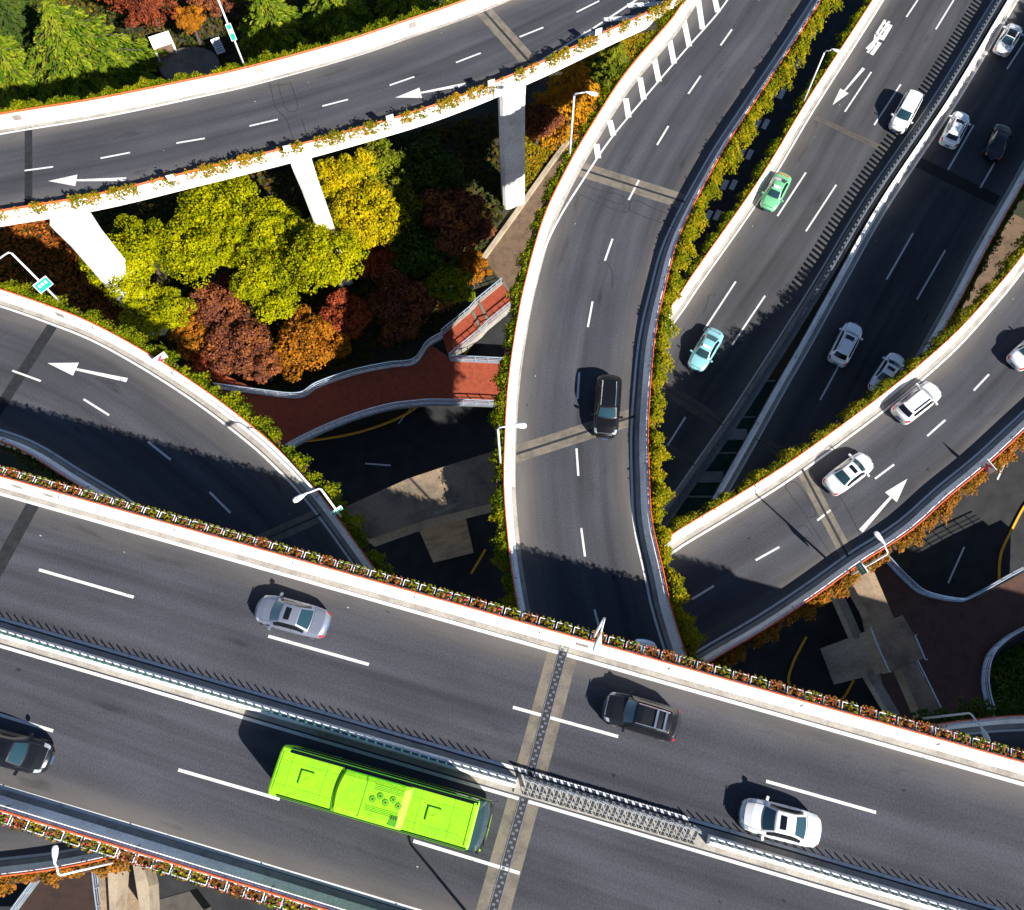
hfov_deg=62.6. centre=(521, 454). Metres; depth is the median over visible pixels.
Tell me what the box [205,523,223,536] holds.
flower box
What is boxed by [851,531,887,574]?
street lamp
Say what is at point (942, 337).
vine hedge
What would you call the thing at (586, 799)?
barrier panel
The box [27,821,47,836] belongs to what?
flower box
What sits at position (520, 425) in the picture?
street lamp
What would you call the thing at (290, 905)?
flower box
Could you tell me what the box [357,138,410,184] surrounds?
broadleaf tree
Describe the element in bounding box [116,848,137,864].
flower box
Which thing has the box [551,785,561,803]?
barrier panel
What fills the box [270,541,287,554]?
flower box
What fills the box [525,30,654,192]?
grass
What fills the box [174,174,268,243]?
broadleaf tree
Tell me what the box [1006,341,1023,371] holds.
sedan car
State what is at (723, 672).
flower box
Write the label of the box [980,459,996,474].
sign board
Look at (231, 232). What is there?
broadleaf tree
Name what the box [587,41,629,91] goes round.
larch tree
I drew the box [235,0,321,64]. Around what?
cedar tree
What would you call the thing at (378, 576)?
flower box
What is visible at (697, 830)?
barrier panel
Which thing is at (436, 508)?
bridge pier
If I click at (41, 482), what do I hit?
flower box
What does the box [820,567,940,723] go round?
bridge pier
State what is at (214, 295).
broadleaf tree
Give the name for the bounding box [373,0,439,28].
cedar tree
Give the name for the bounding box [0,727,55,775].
sedan car
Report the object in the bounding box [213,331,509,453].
footbridge
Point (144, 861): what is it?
flower box
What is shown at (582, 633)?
flower box
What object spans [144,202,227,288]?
broadleaf tree
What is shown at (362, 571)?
flower box
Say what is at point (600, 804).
barrier panel
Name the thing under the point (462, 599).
flower box
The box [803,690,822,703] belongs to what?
flower box
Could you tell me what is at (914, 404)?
suv car
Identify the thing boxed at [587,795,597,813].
barrier panel
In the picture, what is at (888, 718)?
flower box
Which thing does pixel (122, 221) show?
broadleaf tree
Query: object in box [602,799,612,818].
barrier panel
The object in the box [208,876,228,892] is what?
flower box
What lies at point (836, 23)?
road
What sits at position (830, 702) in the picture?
flower box
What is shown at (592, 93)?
street lamp
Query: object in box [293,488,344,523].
street lamp
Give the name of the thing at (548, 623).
flower box
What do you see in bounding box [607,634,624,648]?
flower box
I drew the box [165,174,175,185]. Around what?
sign board
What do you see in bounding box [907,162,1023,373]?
parapet wall
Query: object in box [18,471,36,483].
flower box
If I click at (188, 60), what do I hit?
paved terrace
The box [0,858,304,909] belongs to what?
road
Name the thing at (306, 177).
bridge pier
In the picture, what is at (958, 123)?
suv car
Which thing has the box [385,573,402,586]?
flower box
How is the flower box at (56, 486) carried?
attached to the parapet wall at (584, 648)
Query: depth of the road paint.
91.11 m
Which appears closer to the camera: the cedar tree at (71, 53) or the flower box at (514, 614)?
the flower box at (514, 614)
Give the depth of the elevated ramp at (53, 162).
69.36 m
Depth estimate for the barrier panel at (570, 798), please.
45.24 m
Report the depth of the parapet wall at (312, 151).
67.86 m
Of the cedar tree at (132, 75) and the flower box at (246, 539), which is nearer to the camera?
the flower box at (246, 539)
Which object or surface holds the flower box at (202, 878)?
attached to the parapet wall at (233, 872)
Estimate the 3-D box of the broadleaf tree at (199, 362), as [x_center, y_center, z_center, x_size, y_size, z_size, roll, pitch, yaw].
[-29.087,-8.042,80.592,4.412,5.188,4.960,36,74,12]
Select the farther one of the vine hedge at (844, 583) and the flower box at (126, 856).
the vine hedge at (844, 583)
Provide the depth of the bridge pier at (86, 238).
70.40 m
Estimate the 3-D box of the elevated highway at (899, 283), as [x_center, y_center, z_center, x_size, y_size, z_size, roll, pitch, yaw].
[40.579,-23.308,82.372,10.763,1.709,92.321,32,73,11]
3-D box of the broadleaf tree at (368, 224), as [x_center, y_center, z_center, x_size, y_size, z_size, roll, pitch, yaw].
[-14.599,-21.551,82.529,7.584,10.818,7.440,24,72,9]
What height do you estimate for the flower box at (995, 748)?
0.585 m
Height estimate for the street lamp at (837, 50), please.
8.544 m
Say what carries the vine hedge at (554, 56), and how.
on the parapet wall at (312, 151)
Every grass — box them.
[23,0,134,22]
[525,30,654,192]
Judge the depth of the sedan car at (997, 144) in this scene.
82.93 m
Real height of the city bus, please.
3.150 m
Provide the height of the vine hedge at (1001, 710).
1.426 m
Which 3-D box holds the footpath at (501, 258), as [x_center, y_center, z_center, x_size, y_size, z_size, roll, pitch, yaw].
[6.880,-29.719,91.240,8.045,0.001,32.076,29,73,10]
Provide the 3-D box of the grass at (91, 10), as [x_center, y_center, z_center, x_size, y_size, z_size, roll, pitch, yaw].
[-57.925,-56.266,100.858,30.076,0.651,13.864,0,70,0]
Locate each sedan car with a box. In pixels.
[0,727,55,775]
[253,592,331,639]
[631,638,656,654]
[738,796,821,847]
[822,452,873,495]
[867,352,904,390]
[982,123,1012,161]
[992,23,1023,56]
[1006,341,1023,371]
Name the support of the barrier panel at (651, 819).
on the median barrier at (514, 782)
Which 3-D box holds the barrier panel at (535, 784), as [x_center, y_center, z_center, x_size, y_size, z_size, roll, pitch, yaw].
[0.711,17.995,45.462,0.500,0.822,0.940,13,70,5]
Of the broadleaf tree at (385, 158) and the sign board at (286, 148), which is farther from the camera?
the broadleaf tree at (385, 158)
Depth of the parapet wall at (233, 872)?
44.35 m
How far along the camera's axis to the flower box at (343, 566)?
49.20 m
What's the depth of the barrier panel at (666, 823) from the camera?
44.77 m
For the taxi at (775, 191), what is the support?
on the elevated highway at (752, 290)
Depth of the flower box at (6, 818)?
44.60 m
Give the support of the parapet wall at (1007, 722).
on the elevated ramp at (1011, 737)
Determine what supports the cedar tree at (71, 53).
on the ground at (410, 350)
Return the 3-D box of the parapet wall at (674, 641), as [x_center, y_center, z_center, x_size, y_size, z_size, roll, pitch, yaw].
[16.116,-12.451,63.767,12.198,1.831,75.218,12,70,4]
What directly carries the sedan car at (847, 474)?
on the elevated ramp at (765, 553)
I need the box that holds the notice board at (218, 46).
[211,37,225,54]
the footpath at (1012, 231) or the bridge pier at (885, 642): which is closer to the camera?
the bridge pier at (885, 642)
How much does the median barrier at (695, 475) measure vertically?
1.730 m
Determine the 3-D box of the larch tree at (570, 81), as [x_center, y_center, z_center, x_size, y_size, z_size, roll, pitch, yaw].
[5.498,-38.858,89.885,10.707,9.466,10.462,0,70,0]
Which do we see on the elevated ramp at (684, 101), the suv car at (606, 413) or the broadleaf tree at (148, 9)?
the suv car at (606, 413)
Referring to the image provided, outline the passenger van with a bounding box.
[887,89,922,133]
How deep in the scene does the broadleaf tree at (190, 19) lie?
94.08 m
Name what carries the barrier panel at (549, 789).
on the median barrier at (514, 782)
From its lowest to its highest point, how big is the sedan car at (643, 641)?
1.496 m
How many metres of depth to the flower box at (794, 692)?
46.78 m
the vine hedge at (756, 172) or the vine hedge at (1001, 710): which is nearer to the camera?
the vine hedge at (1001, 710)
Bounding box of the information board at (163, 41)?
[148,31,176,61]
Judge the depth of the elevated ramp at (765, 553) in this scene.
63.62 m
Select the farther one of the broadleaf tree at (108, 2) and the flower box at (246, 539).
the broadleaf tree at (108, 2)
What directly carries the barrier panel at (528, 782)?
on the median barrier at (514, 782)
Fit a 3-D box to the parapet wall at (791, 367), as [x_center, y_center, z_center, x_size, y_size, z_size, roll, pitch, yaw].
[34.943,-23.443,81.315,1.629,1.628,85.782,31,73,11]
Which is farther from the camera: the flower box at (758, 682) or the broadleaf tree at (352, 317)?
the broadleaf tree at (352, 317)
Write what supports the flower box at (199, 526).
attached to the parapet wall at (584, 648)
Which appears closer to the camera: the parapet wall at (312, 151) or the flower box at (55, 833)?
the flower box at (55, 833)
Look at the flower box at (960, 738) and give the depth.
45.92 m
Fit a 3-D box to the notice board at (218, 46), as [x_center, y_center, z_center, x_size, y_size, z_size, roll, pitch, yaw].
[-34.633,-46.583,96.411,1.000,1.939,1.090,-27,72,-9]
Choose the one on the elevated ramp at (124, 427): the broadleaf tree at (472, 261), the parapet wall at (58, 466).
the parapet wall at (58, 466)
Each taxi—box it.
[687,327,723,371]
[759,172,790,211]
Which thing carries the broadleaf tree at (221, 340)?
on the ground at (410, 350)
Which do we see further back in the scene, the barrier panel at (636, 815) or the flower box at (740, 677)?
the flower box at (740, 677)
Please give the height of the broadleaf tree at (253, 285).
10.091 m
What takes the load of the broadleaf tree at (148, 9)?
on the ground at (410, 350)
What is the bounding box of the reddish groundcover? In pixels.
[0,219,149,343]
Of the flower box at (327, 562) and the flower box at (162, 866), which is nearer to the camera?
the flower box at (162, 866)
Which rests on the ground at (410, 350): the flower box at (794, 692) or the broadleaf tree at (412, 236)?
the broadleaf tree at (412, 236)
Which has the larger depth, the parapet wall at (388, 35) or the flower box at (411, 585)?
the parapet wall at (388, 35)
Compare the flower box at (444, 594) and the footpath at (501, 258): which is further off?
the footpath at (501, 258)
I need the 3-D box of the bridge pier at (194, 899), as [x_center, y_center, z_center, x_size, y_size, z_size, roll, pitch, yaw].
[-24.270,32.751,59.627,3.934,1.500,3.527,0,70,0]
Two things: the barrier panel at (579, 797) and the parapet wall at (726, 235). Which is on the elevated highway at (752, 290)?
the parapet wall at (726, 235)
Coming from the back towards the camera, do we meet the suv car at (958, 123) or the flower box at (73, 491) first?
the suv car at (958, 123)
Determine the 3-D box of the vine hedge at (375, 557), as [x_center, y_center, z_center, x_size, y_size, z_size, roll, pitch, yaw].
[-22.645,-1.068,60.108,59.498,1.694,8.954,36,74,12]
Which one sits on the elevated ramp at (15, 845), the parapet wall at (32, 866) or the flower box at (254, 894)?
the parapet wall at (32, 866)
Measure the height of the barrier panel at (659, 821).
0.822 m
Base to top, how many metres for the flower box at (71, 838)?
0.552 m
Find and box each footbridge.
[10,861,100,909]
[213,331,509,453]
[860,557,1023,726]
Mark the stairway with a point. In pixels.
(475, 322)
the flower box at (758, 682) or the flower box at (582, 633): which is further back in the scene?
the flower box at (582, 633)
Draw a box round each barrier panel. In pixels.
[523,776,532,795]
[530,778,539,797]
[537,781,546,799]
[544,783,553,801]
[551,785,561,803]
[559,787,568,805]
[565,789,575,807]
[573,791,583,809]
[580,793,590,811]
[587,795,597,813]
[595,797,604,816]
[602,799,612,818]
[609,801,619,820]
[616,804,627,822]
[623,806,634,824]
[631,808,641,826]
[638,810,649,829]
[645,812,656,831]
[653,814,664,833]
[660,816,671,835]
[667,819,678,837]
[674,821,686,839]
[682,823,693,841]
[689,825,701,843]
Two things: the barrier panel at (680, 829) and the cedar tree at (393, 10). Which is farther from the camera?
the cedar tree at (393, 10)
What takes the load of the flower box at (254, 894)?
attached to the parapet wall at (233, 872)
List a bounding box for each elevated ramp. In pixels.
[0,0,667,208]
[0,304,370,575]
[0,815,101,866]
[511,0,812,659]
[668,268,1023,658]
[943,723,1023,757]
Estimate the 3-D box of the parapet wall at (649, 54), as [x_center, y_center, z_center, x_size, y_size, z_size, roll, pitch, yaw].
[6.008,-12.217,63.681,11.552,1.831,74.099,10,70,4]
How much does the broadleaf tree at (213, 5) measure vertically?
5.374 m
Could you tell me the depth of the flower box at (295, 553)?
49.51 m
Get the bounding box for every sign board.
[152,351,167,365]
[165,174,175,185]
[283,145,291,156]
[386,114,393,126]
[488,79,494,91]
[595,28,601,40]
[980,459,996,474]
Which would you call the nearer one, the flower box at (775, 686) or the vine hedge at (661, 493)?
the flower box at (775, 686)
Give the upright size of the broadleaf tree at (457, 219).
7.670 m
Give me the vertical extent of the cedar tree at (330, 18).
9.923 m
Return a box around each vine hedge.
[0,0,464,114]
[0,0,688,220]
[0,279,401,587]
[0,444,97,501]
[0,853,156,897]
[487,1,680,620]
[647,0,842,669]
[657,0,871,325]
[667,232,1023,534]
[708,432,1023,671]
[874,691,1023,728]
[943,185,1023,331]
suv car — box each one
[590,374,622,439]
[600,690,680,741]
[827,322,862,366]
[891,381,940,424]
[938,111,970,149]
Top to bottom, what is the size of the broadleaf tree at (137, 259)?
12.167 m
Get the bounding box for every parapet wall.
[0,0,509,132]
[0,0,697,226]
[0,288,384,582]
[0,432,150,517]
[0,476,1023,780]
[0,788,400,909]
[0,846,120,876]
[503,0,698,620]
[635,0,820,666]
[665,253,1023,549]
[668,0,881,326]
[696,414,1023,663]
[711,0,1015,509]
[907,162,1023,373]
[912,715,1023,735]
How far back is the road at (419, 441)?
80.16 m
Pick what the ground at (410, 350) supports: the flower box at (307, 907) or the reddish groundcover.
the reddish groundcover
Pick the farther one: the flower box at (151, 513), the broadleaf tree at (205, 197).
the broadleaf tree at (205, 197)
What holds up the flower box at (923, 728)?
attached to the parapet wall at (584, 648)
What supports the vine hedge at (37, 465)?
attached to the parapet wall at (58, 466)
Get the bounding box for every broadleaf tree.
[77,224,159,306]
[97,0,129,11]
[109,0,182,30]
[109,213,161,279]
[118,281,196,340]
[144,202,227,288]
[166,307,219,361]
[172,4,206,44]
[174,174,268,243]
[181,270,251,330]
[183,345,233,384]
[185,0,237,19]
[201,306,273,375]
[209,210,265,268]
[229,242,305,324]
[232,340,283,383]
[245,195,304,274]
[274,304,351,382]
[283,216,370,294]
[314,148,378,214]
[316,287,374,338]
[327,176,409,248]
[350,233,400,282]
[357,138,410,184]
[365,171,424,224]
[367,263,451,348]
[382,214,461,280]
[384,131,466,196]
[415,187,496,257]
[419,262,475,306]
[454,249,491,288]
[525,102,564,144]
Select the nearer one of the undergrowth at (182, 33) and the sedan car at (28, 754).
the sedan car at (28, 754)
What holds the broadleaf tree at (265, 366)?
on the ground at (410, 350)
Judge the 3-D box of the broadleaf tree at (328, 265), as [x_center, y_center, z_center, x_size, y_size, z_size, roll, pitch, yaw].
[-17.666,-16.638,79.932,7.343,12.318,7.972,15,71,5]
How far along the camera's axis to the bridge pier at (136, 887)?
55.31 m
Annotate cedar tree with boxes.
[0,0,44,56]
[0,35,57,109]
[18,0,168,102]
[84,43,156,93]
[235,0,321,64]
[301,0,383,44]
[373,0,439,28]
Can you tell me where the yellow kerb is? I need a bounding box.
[306,290,1023,704]
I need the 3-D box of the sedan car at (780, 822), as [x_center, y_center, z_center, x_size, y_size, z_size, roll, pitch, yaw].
[13.762,19.488,44.671,4.354,1.496,2.247,13,70,5]
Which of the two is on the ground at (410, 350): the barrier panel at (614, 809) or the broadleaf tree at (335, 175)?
the broadleaf tree at (335, 175)
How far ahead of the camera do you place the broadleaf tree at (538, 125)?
88.63 m
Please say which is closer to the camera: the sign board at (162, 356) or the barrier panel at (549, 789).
the barrier panel at (549, 789)
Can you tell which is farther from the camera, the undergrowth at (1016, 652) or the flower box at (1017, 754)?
the undergrowth at (1016, 652)
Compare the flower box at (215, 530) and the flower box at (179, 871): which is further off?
the flower box at (215, 530)
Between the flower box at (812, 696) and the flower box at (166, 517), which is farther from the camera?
the flower box at (166, 517)
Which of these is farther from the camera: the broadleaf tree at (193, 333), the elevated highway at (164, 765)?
the broadleaf tree at (193, 333)
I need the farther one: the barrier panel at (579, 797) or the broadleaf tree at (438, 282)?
the broadleaf tree at (438, 282)
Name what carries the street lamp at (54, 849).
on the elevated ramp at (15, 845)
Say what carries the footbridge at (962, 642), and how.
on the road at (769, 660)
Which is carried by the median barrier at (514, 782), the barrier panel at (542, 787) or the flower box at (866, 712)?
the barrier panel at (542, 787)
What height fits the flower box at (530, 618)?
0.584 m
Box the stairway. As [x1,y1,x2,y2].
[440,277,513,358]
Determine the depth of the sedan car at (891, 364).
74.40 m
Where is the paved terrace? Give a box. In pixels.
[159,47,221,79]
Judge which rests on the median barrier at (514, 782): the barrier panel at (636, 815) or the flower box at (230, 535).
the barrier panel at (636, 815)
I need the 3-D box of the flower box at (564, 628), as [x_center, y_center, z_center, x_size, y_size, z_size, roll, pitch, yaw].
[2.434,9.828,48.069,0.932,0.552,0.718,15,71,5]
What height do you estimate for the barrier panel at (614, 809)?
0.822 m
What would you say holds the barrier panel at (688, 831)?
on the median barrier at (514, 782)
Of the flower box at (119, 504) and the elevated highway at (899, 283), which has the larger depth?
the elevated highway at (899, 283)
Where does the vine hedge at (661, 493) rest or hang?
on the elevated ramp at (684, 101)
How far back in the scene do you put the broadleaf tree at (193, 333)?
79.44 m
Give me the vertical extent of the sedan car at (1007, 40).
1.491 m
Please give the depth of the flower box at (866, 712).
46.40 m
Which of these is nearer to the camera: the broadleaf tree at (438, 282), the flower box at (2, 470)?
the flower box at (2, 470)
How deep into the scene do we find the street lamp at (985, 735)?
52.17 m
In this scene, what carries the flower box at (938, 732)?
attached to the parapet wall at (584, 648)
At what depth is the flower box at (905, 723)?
46.22 m
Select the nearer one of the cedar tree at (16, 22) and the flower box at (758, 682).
the flower box at (758, 682)
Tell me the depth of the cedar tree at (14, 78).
90.25 m
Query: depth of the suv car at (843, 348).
74.99 m
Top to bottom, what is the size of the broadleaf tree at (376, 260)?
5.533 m
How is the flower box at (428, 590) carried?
attached to the parapet wall at (584, 648)
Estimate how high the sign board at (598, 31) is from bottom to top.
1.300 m
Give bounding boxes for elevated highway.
[0,487,1023,909]
[649,0,993,509]
[725,0,1023,496]
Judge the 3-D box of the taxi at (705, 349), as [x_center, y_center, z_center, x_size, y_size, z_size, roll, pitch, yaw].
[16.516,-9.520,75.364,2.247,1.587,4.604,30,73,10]
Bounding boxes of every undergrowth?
[0,0,441,107]
[0,112,504,395]
[990,640,1023,715]
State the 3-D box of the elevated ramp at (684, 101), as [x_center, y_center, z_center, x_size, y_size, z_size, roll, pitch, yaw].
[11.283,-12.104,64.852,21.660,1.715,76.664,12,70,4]
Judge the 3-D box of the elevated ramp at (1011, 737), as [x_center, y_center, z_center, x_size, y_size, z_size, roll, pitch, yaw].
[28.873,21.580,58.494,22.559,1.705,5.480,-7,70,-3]
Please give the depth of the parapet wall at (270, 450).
61.65 m
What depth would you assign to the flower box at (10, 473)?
51.19 m
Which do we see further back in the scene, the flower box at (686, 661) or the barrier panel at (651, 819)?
the flower box at (686, 661)
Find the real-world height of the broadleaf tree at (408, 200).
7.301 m
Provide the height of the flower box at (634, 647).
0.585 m
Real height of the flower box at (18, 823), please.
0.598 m
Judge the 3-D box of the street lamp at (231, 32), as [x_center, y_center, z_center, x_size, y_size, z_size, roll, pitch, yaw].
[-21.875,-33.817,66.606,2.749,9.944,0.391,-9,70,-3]
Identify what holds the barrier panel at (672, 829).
on the median barrier at (514, 782)
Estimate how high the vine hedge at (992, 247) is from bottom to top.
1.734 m
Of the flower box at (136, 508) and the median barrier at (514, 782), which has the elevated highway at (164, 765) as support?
the median barrier at (514, 782)
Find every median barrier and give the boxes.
[0,622,987,909]
[661,0,1004,527]
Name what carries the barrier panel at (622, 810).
on the median barrier at (514, 782)
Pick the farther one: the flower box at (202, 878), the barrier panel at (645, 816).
the barrier panel at (645, 816)
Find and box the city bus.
[268,744,498,857]
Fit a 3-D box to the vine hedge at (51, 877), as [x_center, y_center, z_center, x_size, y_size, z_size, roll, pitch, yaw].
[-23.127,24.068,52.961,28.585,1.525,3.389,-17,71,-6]
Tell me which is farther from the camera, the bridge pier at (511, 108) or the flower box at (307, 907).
the bridge pier at (511, 108)
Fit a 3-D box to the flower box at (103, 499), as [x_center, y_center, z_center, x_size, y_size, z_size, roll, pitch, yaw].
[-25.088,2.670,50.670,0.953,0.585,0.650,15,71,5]
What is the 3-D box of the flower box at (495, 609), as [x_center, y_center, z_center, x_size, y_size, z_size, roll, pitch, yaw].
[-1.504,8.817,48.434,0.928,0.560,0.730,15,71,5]
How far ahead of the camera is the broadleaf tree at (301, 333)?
78.97 m
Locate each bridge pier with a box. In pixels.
[50,212,168,336]
[99,862,159,909]
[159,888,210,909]
[291,158,353,286]
[341,452,503,562]
[498,85,525,209]
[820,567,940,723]
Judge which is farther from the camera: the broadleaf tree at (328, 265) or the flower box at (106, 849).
the broadleaf tree at (328, 265)
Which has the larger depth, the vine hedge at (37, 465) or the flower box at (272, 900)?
the vine hedge at (37, 465)
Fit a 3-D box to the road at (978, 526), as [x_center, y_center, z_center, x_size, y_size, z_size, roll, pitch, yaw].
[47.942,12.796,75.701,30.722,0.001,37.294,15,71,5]
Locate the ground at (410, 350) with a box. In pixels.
[0,0,1023,615]
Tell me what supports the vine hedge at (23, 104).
on the parapet wall at (388, 35)
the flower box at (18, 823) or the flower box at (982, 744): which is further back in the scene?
the flower box at (982, 744)
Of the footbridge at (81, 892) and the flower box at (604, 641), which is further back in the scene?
the footbridge at (81, 892)
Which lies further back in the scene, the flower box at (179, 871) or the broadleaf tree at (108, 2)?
the broadleaf tree at (108, 2)
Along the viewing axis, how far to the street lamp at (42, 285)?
61.24 m
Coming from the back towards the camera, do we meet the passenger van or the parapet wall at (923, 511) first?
the passenger van
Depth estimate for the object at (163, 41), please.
95.30 m
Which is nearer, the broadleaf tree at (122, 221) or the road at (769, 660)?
the road at (769, 660)
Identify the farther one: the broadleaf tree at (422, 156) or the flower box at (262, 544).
the broadleaf tree at (422, 156)
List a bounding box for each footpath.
[487,139,575,288]
[953,214,1023,330]
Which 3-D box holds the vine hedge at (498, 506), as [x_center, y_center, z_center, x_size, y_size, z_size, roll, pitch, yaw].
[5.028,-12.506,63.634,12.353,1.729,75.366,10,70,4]
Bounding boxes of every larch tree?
[531,60,599,153]
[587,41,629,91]
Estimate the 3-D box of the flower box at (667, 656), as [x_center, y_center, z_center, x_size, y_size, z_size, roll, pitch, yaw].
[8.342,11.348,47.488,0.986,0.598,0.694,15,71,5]
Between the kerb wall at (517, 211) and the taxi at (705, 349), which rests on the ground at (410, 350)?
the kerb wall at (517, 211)
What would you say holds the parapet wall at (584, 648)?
on the elevated highway at (164, 765)
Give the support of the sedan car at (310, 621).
on the elevated highway at (164, 765)
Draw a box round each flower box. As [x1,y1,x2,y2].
[0,465,5,475]
[0,812,12,825]
[2,467,21,479]
[9,816,30,831]
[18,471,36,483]
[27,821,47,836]
[33,475,52,488]
[44,826,65,842]
[47,480,67,492]
[63,484,82,496]
[63,832,84,847]
[79,489,97,500]
[79,837,101,853]
[95,492,113,505]
[99,843,118,858]
[111,497,128,509]
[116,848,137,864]
[126,501,144,514]
[134,854,155,870]
[142,505,159,518]
[152,859,173,875]
[158,510,176,522]
[171,865,192,881]
[174,515,191,527]
[190,519,207,532]
[190,870,210,887]
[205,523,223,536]
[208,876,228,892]
[222,528,239,541]
[226,882,246,898]
[238,533,255,545]
[245,887,265,904]
[253,537,271,550]
[264,893,284,909]
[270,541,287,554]
[282,899,302,909]
[286,546,304,558]
[302,905,321,909]
[303,550,320,563]
[318,555,336,568]
[335,559,352,572]
[352,564,369,577]
[369,568,385,581]
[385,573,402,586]
[402,577,418,591]
[419,582,435,595]
[435,587,452,600]
[452,592,469,605]
[469,597,486,610]
[486,601,503,615]
[503,606,520,619]
[521,611,537,624]
[538,615,554,629]
[555,620,571,634]
[572,625,589,639]
[590,630,606,643]
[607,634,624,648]
[625,640,642,653]
[642,644,659,658]
[660,650,677,663]
[677,655,695,668]
[695,659,713,673]
[713,665,730,678]
[731,669,749,683]
[749,675,766,688]
[767,679,784,693]
[785,685,803,698]
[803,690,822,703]
[821,695,840,709]
[839,700,858,714]
[858,705,877,719]
[876,710,896,724]
[895,715,915,729]
[913,720,933,735]
[932,725,953,740]
[951,731,971,746]
[970,736,990,751]
[990,742,1009,756]
[1009,747,1023,761]
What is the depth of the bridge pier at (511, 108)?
81.10 m
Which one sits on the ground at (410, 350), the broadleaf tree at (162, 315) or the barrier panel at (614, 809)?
the broadleaf tree at (162, 315)
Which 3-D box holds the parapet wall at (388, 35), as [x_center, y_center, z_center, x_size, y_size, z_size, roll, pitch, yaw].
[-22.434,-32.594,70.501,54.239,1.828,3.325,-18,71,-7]
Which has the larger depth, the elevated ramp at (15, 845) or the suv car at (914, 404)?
the suv car at (914, 404)
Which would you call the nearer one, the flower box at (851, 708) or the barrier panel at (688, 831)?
the barrier panel at (688, 831)
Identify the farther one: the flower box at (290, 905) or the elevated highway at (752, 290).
the elevated highway at (752, 290)
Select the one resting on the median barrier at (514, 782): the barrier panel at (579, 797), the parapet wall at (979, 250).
the barrier panel at (579, 797)
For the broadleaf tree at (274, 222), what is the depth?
78.31 m
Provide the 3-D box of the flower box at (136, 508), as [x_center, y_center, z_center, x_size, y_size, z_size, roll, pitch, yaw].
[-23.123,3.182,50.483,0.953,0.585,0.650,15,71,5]
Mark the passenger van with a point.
(903, 115)
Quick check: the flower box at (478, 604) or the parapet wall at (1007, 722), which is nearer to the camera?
the flower box at (478, 604)
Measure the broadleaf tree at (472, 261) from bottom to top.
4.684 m
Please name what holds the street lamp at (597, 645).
on the elevated highway at (164, 765)
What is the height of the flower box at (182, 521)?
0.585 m
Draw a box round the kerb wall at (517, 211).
[483,130,579,258]
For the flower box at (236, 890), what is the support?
attached to the parapet wall at (233, 872)
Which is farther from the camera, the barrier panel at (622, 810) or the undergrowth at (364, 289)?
the undergrowth at (364, 289)
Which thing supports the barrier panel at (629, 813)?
on the median barrier at (514, 782)
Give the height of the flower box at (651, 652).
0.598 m
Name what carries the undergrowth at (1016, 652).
on the ground at (410, 350)
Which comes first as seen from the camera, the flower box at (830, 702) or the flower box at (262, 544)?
the flower box at (830, 702)
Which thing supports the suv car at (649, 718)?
on the elevated highway at (164, 765)
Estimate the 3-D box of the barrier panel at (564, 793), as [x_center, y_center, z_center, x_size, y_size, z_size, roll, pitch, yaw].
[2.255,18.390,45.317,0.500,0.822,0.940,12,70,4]
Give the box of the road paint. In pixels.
[365,28,1004,582]
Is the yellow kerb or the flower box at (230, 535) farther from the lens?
the yellow kerb
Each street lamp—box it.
[0,252,59,302]
[51,845,112,875]
[217,0,243,63]
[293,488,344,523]
[497,423,526,463]
[569,91,597,154]
[592,617,605,652]
[803,48,841,101]
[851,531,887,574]
[912,712,990,740]
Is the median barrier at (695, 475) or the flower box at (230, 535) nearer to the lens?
the flower box at (230, 535)
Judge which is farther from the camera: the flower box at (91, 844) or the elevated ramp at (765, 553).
the elevated ramp at (765, 553)
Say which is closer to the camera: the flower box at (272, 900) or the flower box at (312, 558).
the flower box at (272, 900)
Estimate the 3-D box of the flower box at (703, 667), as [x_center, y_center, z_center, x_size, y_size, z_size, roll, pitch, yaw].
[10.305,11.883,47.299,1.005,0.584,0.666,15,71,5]
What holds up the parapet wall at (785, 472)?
on the elevated ramp at (765, 553)
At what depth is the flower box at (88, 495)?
50.70 m
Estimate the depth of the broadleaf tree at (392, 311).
80.46 m
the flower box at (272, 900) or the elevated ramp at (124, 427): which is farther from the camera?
the elevated ramp at (124, 427)
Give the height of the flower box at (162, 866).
0.560 m
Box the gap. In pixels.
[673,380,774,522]

